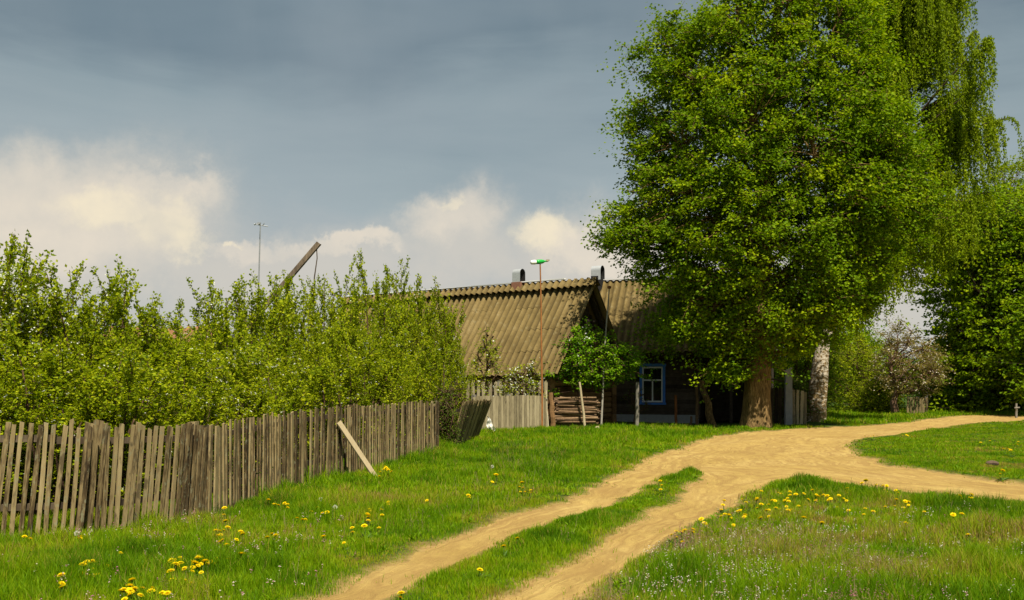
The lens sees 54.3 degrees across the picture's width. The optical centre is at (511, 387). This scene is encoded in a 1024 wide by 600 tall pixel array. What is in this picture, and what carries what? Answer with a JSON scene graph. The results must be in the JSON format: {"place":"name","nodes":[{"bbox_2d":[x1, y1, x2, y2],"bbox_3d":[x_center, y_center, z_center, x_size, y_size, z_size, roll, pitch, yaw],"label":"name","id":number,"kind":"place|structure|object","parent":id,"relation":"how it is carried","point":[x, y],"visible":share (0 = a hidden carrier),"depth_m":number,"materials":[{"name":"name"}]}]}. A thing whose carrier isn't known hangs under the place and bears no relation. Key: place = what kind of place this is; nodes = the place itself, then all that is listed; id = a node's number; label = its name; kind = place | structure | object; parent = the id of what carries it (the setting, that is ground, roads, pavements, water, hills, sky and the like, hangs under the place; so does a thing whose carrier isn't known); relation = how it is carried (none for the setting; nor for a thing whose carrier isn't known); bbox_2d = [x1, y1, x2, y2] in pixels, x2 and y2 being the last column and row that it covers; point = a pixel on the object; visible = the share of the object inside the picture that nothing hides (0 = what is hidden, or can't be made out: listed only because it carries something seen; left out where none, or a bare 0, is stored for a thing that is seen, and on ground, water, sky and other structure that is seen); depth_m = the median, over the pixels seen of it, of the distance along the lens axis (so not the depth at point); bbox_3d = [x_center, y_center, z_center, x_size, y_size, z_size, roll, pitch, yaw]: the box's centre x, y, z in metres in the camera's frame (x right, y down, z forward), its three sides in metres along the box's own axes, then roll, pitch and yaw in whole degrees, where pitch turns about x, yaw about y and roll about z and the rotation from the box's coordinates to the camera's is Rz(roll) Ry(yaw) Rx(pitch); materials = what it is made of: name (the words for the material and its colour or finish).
{"place":"outdoors","nodes":[
{"label":"outdoors","id":0,"kind":"place"},
{"bbox_2d":[0,0,1023,360],"label":"sky","id":1,"kind":"structure","parent":0,"point":[458,138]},
{"bbox_2d":[0,393,1023,599],"bbox_3d":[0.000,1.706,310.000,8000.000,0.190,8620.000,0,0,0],"label":"ground","id":2,"kind":"structure","parent":0,"point":[508,596],"depth_m":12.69,"materials":[{"name":"plant"}]},
{"bbox_2d":[0,241,67,466],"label":"fruit bush","id":3,"kind":"object","parent":2,"relation":"on","point":[26,330],"visible":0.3,"depth_m":14.37,"materials":[{"name":"green plant"}]},
{"bbox_2d":[0,339,82,514],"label":"fruit bush","id":4,"kind":"object","parent":2,"relation":"on","point":[5,399],"visible":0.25,"depth_m":12.52,"materials":[{"name":"green plant"}]},
{"bbox_2d":[0,229,99,460],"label":"fruit bush","id":5,"kind":"object","parent":2,"relation":"on","point":[10,262],"visible":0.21,"depth_m":14.51,"materials":[{"name":"green plant"}]},
{"bbox_2d":[0,316,147,516],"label":"fruit bush","id":6,"kind":"object","parent":2,"relation":"on","point":[19,415],"visible":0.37,"depth_m":12.71,"materials":[{"name":"green plant"}]},
{"bbox_2d":[8,259,156,399],"bbox_3d":[-7.086,-0.088,15.660,2.623,3.699,2.646,0,0,26],"label":"fruit bush","id":7,"kind":"object","parent":2,"relation":"on","point":[94,336],"visible":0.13,"depth_m":15.30,"materials":[{"name":"green plant"}]},
{"bbox_2d":[0,333,169,515],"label":"fruit bush","id":8,"kind":"object","parent":2,"relation":"on","point":[66,418],"visible":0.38,"depth_m":13.10,"materials":[{"name":"green plant"}]},
{"bbox_2d":[17,254,172,485],"bbox_3d":[-6.996,-0.248,16.812,2.604,4.078,2.435,0,0,-30],"label":"fruit bush","id":9,"kind":"object","parent":2,"relation":"on","point":[124,310],"visible":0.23,"depth_m":16.91,"materials":[{"name":"green plant"}]},
{"bbox_2d":[0,419,208,538],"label":"picket fence","id":10,"kind":"object","parent":2,"relation":"on","point":[191,436],"visible":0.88,"depth_m":11.71,"materials":[{"name":"wood"}]},
{"bbox_2d":[37,345,206,509],"bbox_3d":[-5.509,0.559,13.997,2.270,2.355,2.323,0,0,40],"label":"fruit bush","id":11,"kind":"object","parent":2,"relation":"on","point":[154,375],"visible":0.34,"depth_m":13.77,"materials":[{"name":"green plant"}]},
{"bbox_2d":[121,577,136,593],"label":"dandelion","id":12,"kind":"object","parent":2,"relation":"on","point":[131,579],"visible":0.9,"depth_m":8.04,"materials":[{"name":"yellow plant"}]},
{"bbox_2d":[126,587,134,599],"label":"dandelion","id":13,"kind":"object","parent":2,"relation":"on","point":[129,590],"visible":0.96,"depth_m":7.73,"materials":[{"name":"yellow plant"}]},
{"bbox_2d":[80,285,210,446],"bbox_3d":[-6.748,-0.020,17.780,2.514,3.613,2.492,0,0,-44],"label":"fruit bush","id":14,"kind":"object","parent":2,"relation":"on","point":[157,343],"visible":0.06,"depth_m":17.39,"materials":[{"name":"green plant"}]},
{"bbox_2d":[106,326,211,343],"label":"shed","id":15,"kind":"structure","parent":2,"relation":"on","point":[171,331],"depth_m":39.11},
{"bbox_2d":[94,345,244,493],"bbox_3d":[-5.515,0.516,15.511,2.514,2.438,2.492,0,0,-4],"label":"fruit bush","id":16,"kind":"object","parent":2,"relation":"on","point":[206,417],"visible":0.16,"depth_m":15.69,"materials":[{"name":"green plant"}]},
{"bbox_2d":[109,304,237,401],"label":"fruit bush","id":17,"kind":"object","parent":2,"relation":"on","point":[204,327],"visible":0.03,"depth_m":18.81,"materials":[{"name":"green plant"}]},
{"bbox_2d":[129,344,277,485],"bbox_3d":[-5.212,0.493,16.818,2.340,2.484,2.390,0,0,44],"label":"fruit bush","id":18,"kind":"object","parent":2,"relation":"on","point":[240,408],"visible":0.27,"depth_m":16.62,"materials":[{"name":"green plant"}]},
{"bbox_2d":[150,298,258,407],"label":"fruit bush","id":19,"kind":"object","parent":2,"relation":"on","point":[176,323],"visible":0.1,"depth_m":20.19,"materials":[{"name":"green plant"}]},
{"bbox_2d":[196,559,213,575],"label":"dandelion","id":20,"kind":"object","parent":2,"relation":"on","point":[204,560],"visible":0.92,"depth_m":8.81,"materials":[{"name":"yellow plant"}]},
{"bbox_2d":[173,269,293,401],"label":"fruit bush","id":21,"kind":"object","parent":2,"relation":"on","point":[259,307],"visible":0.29,"depth_m":21.45,"materials":[{"name":"green plant"}]},
{"bbox_2d":[174,335,293,475],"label":"fruit bush","id":22,"kind":"object","parent":2,"relation":"on","point":[247,377],"visible":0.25,"depth_m":17.60,"materials":[{"name":"green plant"}]},
{"bbox_2d":[212,450,272,498],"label":"shrub","id":23,"kind":"object","parent":2,"relation":"on","point":[232,477],"visible":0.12,"depth_m":15.17,"materials":[{"name":"green plant"}]},
{"bbox_2d":[198,332,314,474],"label":"fruit bush","id":24,"kind":"object","parent":2,"relation":"on","point":[288,407],"visible":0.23,"depth_m":18.63,"materials":[{"name":"green plant"}]},
{"bbox_2d":[254,222,267,281],"bbox_3d":[-11.082,-2.793,43.881,0.603,8.989,0.574,0,0,0],"label":"antenna mast","id":25,"kind":"object","parent":2,"relation":"on","point":[258,223],"visible":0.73,"depth_m":43.98,"materials":[{"name":"grey metal"}]},
{"bbox_2d":[210,272,319,431],"bbox_3d":[-5.707,-0.491,23.126,2.568,4.550,2.509,0,0,-34],"label":"fruit bush","id":26,"kind":"object","parent":2,"relation":"on","point":[286,301],"visible":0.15,"depth_m":22.94,"materials":[{"name":"green plant"}]},
{"bbox_2d":[234,242,320,337],"bbox_3d":[-8.606,-1.761,36.003,4.152,7.025,1.230,0,0,0],"label":"well sweep","id":27,"kind":"object","parent":2,"relation":"on","point":[305,258],"visible":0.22,"depth_m":35.92,"materials":[{"name":"brown wood"}]},
{"bbox_2d":[225,331,344,467],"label":"fruit bush","id":28,"kind":"object","parent":2,"relation":"on","point":[313,388],"visible":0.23,"depth_m":20.14,"materials":[{"name":"green plant"}]},
{"bbox_2d":[262,269,355,422],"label":"fruit bush","id":29,"kind":"object","parent":2,"relation":"on","point":[331,320],"visible":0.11,"depth_m":24.67,"materials":[{"name":"green plant"}]},
{"bbox_2d":[198,400,438,513],"bbox_3d":[-3.213,1.072,19.385,0.623,1.551,12.406,0,0,10],"label":"picket fence","id":30,"kind":"object","parent":2,"relation":"on","point":[271,427],"visible":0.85,"depth_m":17.28,"materials":[{"name":"wood"}]},
{"bbox_2d":[262,327,376,455],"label":"fruit bush","id":31,"kind":"object","parent":2,"relation":"on","point":[354,365],"visible":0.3,"depth_m":21.98,"materials":[{"name":"green plant"}]},
{"bbox_2d":[297,271,377,418],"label":"fruit bush","id":32,"kind":"object","parent":2,"relation":"on","point":[354,314],"visible":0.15,"depth_m":27.69,"materials":[{"name":"green plant"}]},
{"bbox_2d":[291,317,415,449],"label":"fruit bush","id":33,"kind":"object","parent":2,"relation":"on","point":[378,392],"visible":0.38,"depth_m":23.54,"materials":[{"name":"green plant"}]},
{"bbox_2d":[337,420,376,474],"bbox_3d":[-2.911,1.181,18.815,0.821,1.149,0.123,0,0,-21],"label":"plank","id":34,"kind":"object","parent":2,"relation":"on","point":[355,447],"visible":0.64,"depth_m":18.78,"materials":[{"name":"wood"}]},
{"bbox_2d":[323,250,422,431],"bbox_3d":[-4.463,-1.301,32.102,3.043,6.236,3.016,0,0,-23],"label":"fruit bush","id":35,"kind":"object","parent":2,"relation":"on","point":[401,320],"visible":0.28,"depth_m":31.66,"materials":[{"name":"green plant"}]},
{"bbox_2d":[344,322,431,444],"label":"fruit bush","id":36,"kind":"object","parent":2,"relation":"on","point":[391,352],"visible":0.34,"depth_m":25.82,"materials":[{"name":"green plant"}]},
{"bbox_2d":[366,255,442,428],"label":"fruit bush","id":37,"kind":"object","parent":2,"relation":"on","point":[403,293],"visible":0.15,"depth_m":36.50,"materials":[{"name":"green plant"}]},
{"bbox_2d":[371,324,452,439],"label":"fruit bush","id":38,"kind":"object","parent":2,"relation":"on","point":[424,395],"visible":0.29,"depth_m":29.17,"materials":[{"name":"green plant"}]},
{"bbox_2d":[407,276,465,419],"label":"fruit bush","id":39,"kind":"object","parent":2,"relation":"on","point":[447,327],"visible":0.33,"depth_m":36.51,"materials":[{"name":"green plant"}]},
{"bbox_2d":[412,340,465,431],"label":"fruit bush","id":40,"kind":"object","parent":2,"relation":"on","point":[437,362],"visible":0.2,"depth_m":35.99,"materials":[{"name":"green plant"}]},
{"bbox_2d":[415,378,470,444],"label":"shrub","id":41,"kind":"object","parent":2,"relation":"on","point":[447,414],"visible":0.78,"depth_m":26.32,"materials":[{"name":"green plant"}]},
{"bbox_2d":[432,332,477,428],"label":"fruit bush","id":42,"kind":"object","parent":2,"relation":"on","point":[460,364],"visible":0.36,"depth_m":36.74,"materials":[{"name":"green plant"}]},
{"bbox_2d":[443,376,471,440],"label":"shrub","id":43,"kind":"object","parent":2,"relation":"on","point":[459,395],"visible":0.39,"depth_m":29.14,"materials":[{"name":"green plant"}]},
{"bbox_2d":[455,398,491,443],"bbox_3d":[-1.158,1.031,29.248,0.499,1.444,4.934,0,0,7],"label":"picket fence","id":44,"kind":"object","parent":2,"relation":"on","point":[477,411],"visible":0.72,"depth_m":29.06,"materials":[{"name":"wood"}]},
{"bbox_2d":[337,269,628,425],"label":"log barn","id":45,"kind":"structure","parent":2,"relation":"on","point":[509,314],"depth_m":45.52,"materials":[{"name":"wood"}]},
{"bbox_2d":[466,326,508,395],"bbox_3d":[-0.998,-0.375,40.167,1.775,4.250,1.626,0,0,0],"label":"plum tree","id":46,"kind":"object","parent":2,"relation":"on","point":[490,363],"visible":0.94,"depth_m":40.15,"materials":[{"name":"green plant"}]},
{"bbox_2d":[486,416,494,430],"bbox_3d":[-0.777,1.350,36.604,0.330,0.650,0.166,0,0,0],"label":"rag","id":47,"kind":"object","parent":2,"relation":"on","point":[489,424],"visible":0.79,"depth_m":36.59,"materials":[{"name":"white fabric"}]},
{"bbox_2d":[453,380,547,426],"bbox_3d":[-0.570,0.695,42.792,4.531,2.131,0.242,0,0,23],"label":"picket fence","id":48,"kind":"object","parent":2,"relation":"on","point":[545,386],"visible":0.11,"depth_m":42.73,"materials":[{"name":"grey wood"}]},
{"bbox_2d":[472,394,545,428],"bbox_3d":[-0.096,0.998,39.342,0.235,1.514,4.146,0,0,44],"label":"board fence","id":49,"kind":"object","parent":2,"relation":"on","point":[528,408],"visible":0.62,"depth_m":39.41,"materials":[{"name":"grey wood"}]},
{"bbox_2d":[2,437,1023,599],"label":"wildflowers","id":50,"kind":"object","parent":2,"relation":"on","point":[744,537],"visible":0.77,"depth_m":9.72,"materials":[{"name":"plant"}]},
{"bbox_2d":[493,356,546,396],"bbox_3d":[0.317,0.204,41.114,2.343,3.091,2.126,0,0,0],"label":"plum tree","id":51,"kind":"object","parent":2,"relation":"on","point":[515,386],"visible":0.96,"depth_m":41.15,"materials":[{"name":"white plant"}]},
{"bbox_2d":[530,259,549,426],"bbox_3d":[1.138,-1.756,40.598,0.819,6.953,0.189,0,0,-18],"label":"weather vane","id":52,"kind":"object","parent":2,"relation":"on","point":[539,262],"visible":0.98,"depth_m":40.57,"materials":[{"name":"metal"}]},
{"bbox_2d":[546,390,548,426],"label":"stick","id":53,"kind":"object","parent":2,"relation":"on","point":[547,411],"visible":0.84,"depth_m":40.98,"materials":[{"name":"wood"}]},
{"bbox_2d":[548,392,555,426],"bbox_3d":[1.692,0.974,42.248,0.301,1.558,0.252,0,0,15],"label":"post","id":54,"kind":"object","parent":2,"relation":"on","point":[551,410],"visible":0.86,"depth_m":42.17,"materials":[{"name":"wood"}]},
{"bbox_2d":[555,420,595,422],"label":"stick","id":55,"kind":"object","parent":2,"relation":"on","point":[574,421],"visible":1,"depth_m":42.28,"materials":[{"name":"wood"}]},
{"bbox_2d":[555,417,597,419],"bbox_3d":[2.711,1.312,42.347,1.849,0.169,0.119,0,0,2],"label":"stick","id":56,"kind":"object","parent":55,"relation":"on","point":[582,417],"visible":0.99,"depth_m":42.30,"materials":[{"name":"wood"}]},
{"bbox_2d":[555,415,595,416],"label":"stick","id":57,"kind":"object","parent":56,"relation":"on","point":[569,416],"visible":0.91,"depth_m":42.38,"materials":[{"name":"wood"}]},
{"bbox_2d":[557,418,598,420],"bbox_3d":[2.800,1.333,42.341,1.813,0.136,0.127,0,0,-2],"label":"stick","id":58,"kind":"object","parent":55,"relation":"on","point":[560,419],"visible":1,"depth_m":42.30,"materials":[{"name":"wood"}]},
{"bbox_2d":[555,410,597,416],"bbox_3d":[2.731,1.111,42.359,1.819,0.341,0.128,0,0,1],"label":"stick","id":59,"kind":"object","parent":58,"relation":"on","point":[579,415],"visible":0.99,"depth_m":42.32,"materials":[{"name":"wood"}]},
{"bbox_2d":[554,411,591,412],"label":"stick","id":60,"kind":"object","parent":59,"relation":"on","point":[570,411],"visible":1,"depth_m":42.28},
{"bbox_2d":[556,407,594,410],"bbox_3d":[2.707,0.889,42.308,1.656,0.156,0.104,0,0,1],"label":"stick","id":61,"kind":"object","parent":60,"relation":"on","point":[557,409],"visible":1,"depth_m":42.27,"materials":[{"name":"wood"}]},
{"bbox_2d":[558,409,596,411],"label":"stick","id":62,"kind":"object","parent":60,"relation":"on","point":[579,410],"visible":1,"depth_m":42.28,"materials":[{"name":"wood"}]},
{"bbox_2d":[563,411,595,413],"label":"stick","id":63,"kind":"object","parent":60,"relation":"on","point":[579,412],"visible":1,"depth_m":42.27,"materials":[{"name":"wood"}]},
{"bbox_2d":[578,382,585,425],"bbox_3d":[2.960,0.750,41.997,0.337,2.014,0.125,0,0,0],"label":"stake","id":64,"kind":"object","parent":2,"relation":"on","point":[583,411],"visible":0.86,"depth_m":41.96,"materials":[{"name":"wood"}]},
{"bbox_2d":[530,316,656,398],"bbox_3d":[3.552,-0.672,43.091,5.524,4.845,3.166,0,0,0],"label":"apple tree","id":65,"kind":"object","parent":2,"relation":"on","point":[584,368],"visible":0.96,"depth_m":42.75,"materials":[{"name":"green plant"}]},
{"bbox_2d":[600,286,610,423],"bbox_3d":[4.000,-1.340,42.927,0.164,6.195,1.221,0,0,26],"label":"pole","id":66,"kind":"object","parent":2,"relation":"on","point":[609,288],"visible":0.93,"depth_m":42.80,"materials":[{"name":"grey wood"}]},
{"bbox_2d":[615,383,653,424],"bbox_3d":[5.515,0.757,44.486,1.564,1.985,1.536,0,0,19],"label":"sapling","id":67,"kind":"object","parent":2,"relation":"on","point":[640,395],"visible":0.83,"depth_m":44.48,"materials":[{"name":"green plant"}]},
{"bbox_2d":[635,382,638,425],"bbox_3d":[5.343,0.752,42.607,0.171,2.005,0.174,0,0,15],"label":"post","id":68,"kind":"object","parent":2,"relation":"on","point":[637,406],"visible":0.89,"depth_m":42.54,"materials":[{"name":"grey wood"}]},
{"bbox_2d":[674,395,677,423],"bbox_3d":[7.223,1.036,44.003,0.142,1.436,0.129,0,0,15],"label":"post","id":69,"kind":"object","parent":2,"relation":"on","point":[675,407],"visible":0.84,"depth_m":43.95,"materials":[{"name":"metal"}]},
{"bbox_2d":[591,265,781,422],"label":"log house","id":70,"kind":"structure","parent":2,"relation":"on","point":[665,388],"depth_m":49.68,"materials":[{"name":"brown wood"}]},
{"bbox_2d":[639,364,665,404],"bbox_3d":[6.938,-0.184,49.349,1.350,2.027,0.146,0,0,18],"label":"window","id":71,"kind":"structure","parent":70,"relation":"in","point":[654,391],"depth_m":49.37,"materials":[{"name":"blue paint"}]},
{"bbox_2d":[695,384,698,425],"bbox_3d":[8.055,0.801,43.503,0.156,1.905,0.155,0,0,15],"label":"post","id":72,"kind":"object","parent":2,"relation":"on","point":[697,405],"visible":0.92,"depth_m":43.45,"materials":[{"name":"wood"}]},
{"bbox_2d":[699,380,716,426],"bbox_3d":[8.731,0.763,44.744,0.404,2.219,1.322,0,0,-23],"label":"dead trunk","id":73,"kind":"object","parent":2,"relation":"on","point":[710,419],"visible":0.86,"depth_m":44.49,"materials":[{"name":"wood"}]},
{"bbox_2d":[580,0,967,428],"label":"linden tree","id":74,"kind":"object","parent":2,"relation":"on","point":[833,236],"visible":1,"depth_m":40.37,"materials":[{"name":"green plant"}]},
{"bbox_2d":[770,388,784,423],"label":"plank gate","id":75,"kind":"structure","parent":2,"relation":"on","point":[776,394],"depth_m":46.20,"materials":[{"name":"wood"}]},
{"bbox_2d":[784,367,792,424],"bbox_3d":[12.600,0.436,45.501,0.340,2.748,0.201,0,0,0],"label":"gate post","id":76,"kind":"object","parent":2,"relation":"on","point":[788,407],"visible":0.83,"depth_m":45.41,"materials":[{"name":"wood"}]},
{"bbox_2d":[792,390,806,423],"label":"plank gate","id":77,"kind":"structure","parent":2,"relation":"on","point":[803,402],"depth_m":46.27,"materials":[{"name":"wood"}]},
{"bbox_2d":[771,370,834,421],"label":"shrub","id":78,"kind":"object","parent":2,"relation":"on","point":[800,387],"visible":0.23,"depth_m":49.49,"materials":[{"name":"green plant"}]},
{"bbox_2d":[774,313,859,413],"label":"shrub","id":79,"kind":"object","parent":2,"relation":"on","point":[806,365],"visible":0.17,"depth_m":59.20,"materials":[{"name":"green plant"}]},
{"bbox_2d":[772,250,885,398],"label":"maple tree","id":80,"kind":"object","parent":2,"relation":"on","point":[836,343],"visible":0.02,"depth_m":78.13,"materials":[{"name":"green plant"}]},
{"bbox_2d":[827,328,891,410],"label":"willow shrub","id":81,"kind":"object","parent":2,"relation":"on","point":[857,362],"visible":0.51,"depth_m":68.43,"materials":[{"name":"green plant"}]},
{"bbox_2d":[802,322,919,402],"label":"maple tree","id":82,"kind":"object","parent":2,"relation":"on","point":[872,341],"visible":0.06,"depth_m":86.68,"materials":[{"name":"green plant"}]},
{"bbox_2d":[832,364,906,412],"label":"willow shrub","id":83,"kind":"object","parent":2,"relation":"on","point":[881,401],"visible":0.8,"depth_m":66.43,"materials":[{"name":"green plant"}]},
{"bbox_2d":[859,315,956,412],"bbox_3d":[25.473,-1.422,64.129,6.353,6.445,5.566,0,0,0],"label":"apple tree","id":84,"kind":"object","parent":2,"relation":"on","point":[895,360],"visible":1,"depth_m":63.63,"materials":[{"name":"white plant"}]},
{"bbox_2d":[803,0,1023,421],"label":"birch tree","id":85,"kind":"object","parent":2,"relation":"on","point":[928,27],"visible":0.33,"depth_m":48.28,"materials":[{"name":"green plant"}]},
{"bbox_2d":[907,396,927,412],"bbox_3d":[25.709,1.131,63.295,1.260,1.228,0.219,0,0,27],"label":"board fence","id":86,"kind":"object","parent":2,"relation":"on","point":[921,404],"visible":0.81,"depth_m":63.20,"materials":[{"name":"grey wood"}]},
{"bbox_2d":[903,341,979,410],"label":"shrub","id":87,"kind":"object","parent":2,"relation":"on","point":[940,404],"visible":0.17,"depth_m":69.39,"materials":[{"name":"plant"}]},
{"bbox_2d":[904,341,1007,398],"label":"maple tree","id":88,"kind":"object","parent":2,"relation":"on","point":[921,360],"visible":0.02,"depth_m":92.23,"materials":[{"name":"green plant"}]},
{"bbox_2d":[898,179,1023,411],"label":"maple tree","id":89,"kind":"object","parent":2,"relation":"on","point":[965,325],"visible":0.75,"depth_m":65.88,"materials":[{"name":"green plant"}]},
{"bbox_2d":[986,460,998,465],"bbox_3d":[10.400,1.627,21.634,0.278,0.117,0.126,0,0,0],"label":"log chunk","id":90,"kind":"object","parent":2,"relation":"on","point":[992,462],"visible":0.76,"depth_m":21.59,"materials":[{"name":"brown wood"}]},
{"bbox_2d":[968,152,1023,254],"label":"maple tree","id":91,"kind":"object","parent":2,"relation":"on","point":[1011,168],"visible":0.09,"depth_m":76.23,"materials":[{"name":"plant"}]},
{"bbox_2d":[973,269,1023,410],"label":"maple tree","id":92,"kind":"object","parent":2,"relation":"on","point":[1018,342],"visible":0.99,"depth_m":60.60,"materials":[{"name":"green plant"}]},
{"bbox_2d":[1014,403,1019,417],"bbox_3d":[29.297,1.326,57.985,0.304,0.859,0.169,0,0,0],"label":"post","id":93,"kind":"object","parent":2,"relation":"on","point":[1016,411],"visible":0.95,"depth_m":57.95,"materials":[{"name":"grey wood"}]},
{"bbox_2d":[314,415,1023,599],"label":"dirt road","id":94,"kind":"structure","parent":0,"point":[767,455],"depth_m":17.62,"materials":[{"name":"soil"}]},
{"bbox_2d":[360,448,1020,598],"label":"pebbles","id":95,"kind":"object","parent":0,"point":[689,488],"visible":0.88,"depth_m":16.81,"materials":[{"name":"stone"}]},
{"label":"stick","id":96,"kind":"object","parent":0,"visible":0},
{"bbox_2d":[556,423,597,424],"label":"stick","id":97,"kind":"object","parent":96,"relation":"on","point":[575,423],"visible":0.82,"depth_m":42.52,"materials":[{"name":"wood"}]},
{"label":"stick","id":98,"kind":"object","parent":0,"visible":0},
{"bbox_2d":[560,406,600,412],"bbox_3d":[2.912,0.875,42.439,1.735,0.356,0.110,0,0,2],"label":"stick","id":99,"kind":"object","parent":98,"relation":"on","point":[578,407],"visible":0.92,"depth_m":42.40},
{"bbox_2d":[556,404,591,406],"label":"stick","id":100,"kind":"object","parent":99,"relation":"on","point":[571,405],"visible":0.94,"depth_m":42.36,"materials":[{"name":"wood"}]},
{"bbox_2d":[558,400,596,403],"bbox_3d":[2.768,0.617,42.341,1.678,0.165,0.113,0,0,0],"label":"stick","id":101,"kind":"object","parent":100,"relation":"on","point":[563,402],"visible":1,"depth_m":42.30,"materials":[{"name":"wood"}]},
{"bbox_2d":[562,402,599,404],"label":"stick","id":102,"kind":"object","parent":100,"relation":"on","point":[580,403],"visible":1,"depth_m":42.33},
{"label":"stick","id":103,"kind":"object","parent":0,"visible":0},
{"bbox_2d":[554,402,598,406],"bbox_3d":[2.746,0.708,42.621,1.974,0.218,0.093,0,0,1],"label":"stick","id":104,"kind":"object","parent":103,"relation":"on","point":[577,404],"visible":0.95,"depth_m":42.59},
{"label":"stick","id":105,"kind":"object","parent":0,"visible":0},
{"bbox_2d":[554,397,595,399],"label":"stick","id":106,"kind":"object","parent":105,"relation":"on","point":[572,397],"visible":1,"depth_m":42.40,"materials":[{"name":"wood"}]},
{"bbox_2d":[557,397,598,401],"bbox_3d":[2.811,0.493,42.521,1.751,0.187,0.129,0,0,0],"label":"stick","id":107,"kind":"object","parent":105,"relation":"on","point":[578,399],"visible":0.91,"depth_m":42.49,"materials":[{"name":"wood"}]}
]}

